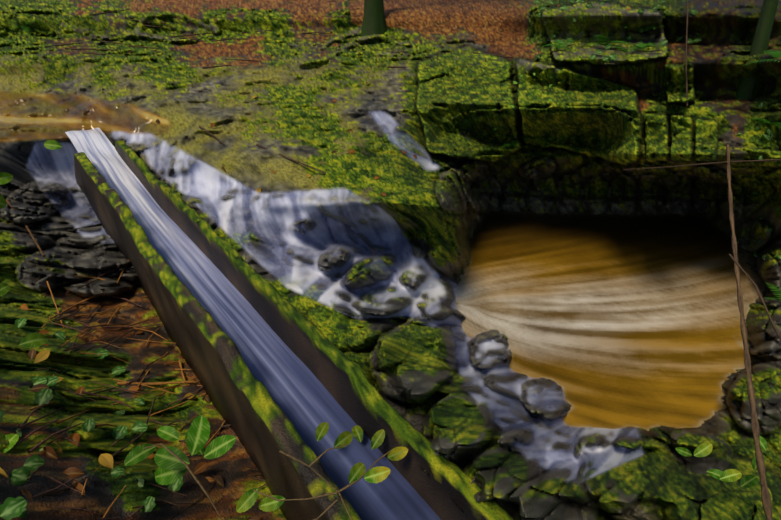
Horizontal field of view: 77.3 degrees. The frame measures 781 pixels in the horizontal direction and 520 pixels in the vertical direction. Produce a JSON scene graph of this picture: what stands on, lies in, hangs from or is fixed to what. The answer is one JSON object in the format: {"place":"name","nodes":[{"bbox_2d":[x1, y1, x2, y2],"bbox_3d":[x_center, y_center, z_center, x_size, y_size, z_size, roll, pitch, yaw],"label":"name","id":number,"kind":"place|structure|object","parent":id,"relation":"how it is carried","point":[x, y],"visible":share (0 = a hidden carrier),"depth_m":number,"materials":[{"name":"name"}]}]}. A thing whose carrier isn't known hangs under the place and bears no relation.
{"place":"outdoors","nodes":[
{"label":"outdoors","id":0,"kind":"place"},
{"bbox_2d":[0,91,170,141],"bbox_3d":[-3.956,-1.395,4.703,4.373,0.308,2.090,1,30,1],"label":"upstream water","id":1,"kind":"structure","parent":0,"point":[75,117],"depth_m":4.49,"materials":[{"name":"liquid"}]},
{"bbox_2d":[0,0,780,519],"bbox_3d":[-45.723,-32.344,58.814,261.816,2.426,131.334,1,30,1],"label":"ground","id":2,"kind":"structure","parent":0,"point":[600,126],"depth_m":3.56,"materials":[{"name":"green plant"}]},
{"bbox_2d":[73,152,360,519],"bbox_3d":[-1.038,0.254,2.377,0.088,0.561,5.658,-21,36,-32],"label":"flume plank","id":3,"kind":"object","parent":2,"relation":"on","point":[251,413],"visible":1,"depth_m":1.87,"materials":[{"name":"brown wood"}]},
{"bbox_2d":[26,111,644,485],"bbox_3d":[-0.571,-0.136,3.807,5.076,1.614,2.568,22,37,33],"label":"cascade water","id":4,"kind":"structure","parent":2,"relation":"on","point":[207,184],"depth_m":3.07,"materials":[{"name":"white liquid"}]},
{"bbox_2d":[360,0,386,43],"bbox_3d":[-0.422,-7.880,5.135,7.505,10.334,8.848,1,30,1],"label":"beech tree","id":5,"kind":"object","parent":2,"relation":"on","point":[374,21],"visible":0.69,"depth_m":7.06,"materials":[{"name":"green plant"}]},
{"bbox_2d":[0,0,780,519],"bbox_3d":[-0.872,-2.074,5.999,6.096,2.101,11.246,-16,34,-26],"label":"leaves","id":6,"kind":"object","parent":2,"relation":"on","point":[170,470],"visible":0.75,"depth_m":1.44,"materials":[{"name":"green plant"}]},
{"bbox_2d":[144,443,390,519],"bbox_3d":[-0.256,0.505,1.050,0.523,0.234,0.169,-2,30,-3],"label":"sapling stems","id":7,"kind":"object","parent":6,"relation":"attached to","point":[280,451],"visible":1,"depth_m":1.05,"materials":[{"name":"brown wood"}]},
{"bbox_2d":[5,1,780,519],"bbox_3d":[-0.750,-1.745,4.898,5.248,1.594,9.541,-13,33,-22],"label":"twigs","id":8,"kind":"object","parent":2,"relation":"on","point":[765,499],"visible":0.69,"depth_m":1.93,"materials":[{"name":"brown wood"}]},
{"bbox_2d":[12,18,780,300],"bbox_3d":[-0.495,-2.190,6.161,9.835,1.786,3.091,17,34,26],"label":"ferns","id":9,"kind":"object","parent":2,"relation":"on","point":[638,46],"visible":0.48,"depth_m":3.94,"materials":[{"name":"green plant"}]},
{"bbox_2d":[736,0,778,99],"bbox_3d":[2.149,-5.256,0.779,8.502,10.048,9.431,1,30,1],"label":"beech tree","id":10,"kind":"object","parent":2,"relation":"on","point":[748,88],"visible":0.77,"depth_m":3.38,"materials":[{"name":"green plant"}]},
{"bbox_2d":[453,210,765,430],"bbox_3d":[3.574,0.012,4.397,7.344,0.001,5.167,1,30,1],"label":"pool water","id":11,"kind":"structure","parent":0,"point":[609,321],"depth_m":3.78,"materials":[{"name":"brown liquid"}]},
{"bbox_3d":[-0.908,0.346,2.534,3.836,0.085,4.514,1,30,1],"label":"flume floor","id":12,"kind":"structure","parent":0,"visible":0},
{"bbox_2d":[65,128,440,519],"bbox_3d":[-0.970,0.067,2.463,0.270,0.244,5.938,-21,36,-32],"label":"flowing water","id":13,"kind":"structure","parent":12,"relation":"on","point":[304,399],"depth_m":2.04,"materials":[{"name":"blue liquid"}]},
{"bbox_2d":[115,140,513,519],"bbox_3d":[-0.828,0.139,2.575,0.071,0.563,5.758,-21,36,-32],"label":"flume plank","id":14,"kind":"object","parent":12,"relation":"attached to","point":[363,403],"visible":0.56,"depth_m":1.77,"materials":[{"name":"brown wood"}]}
]}

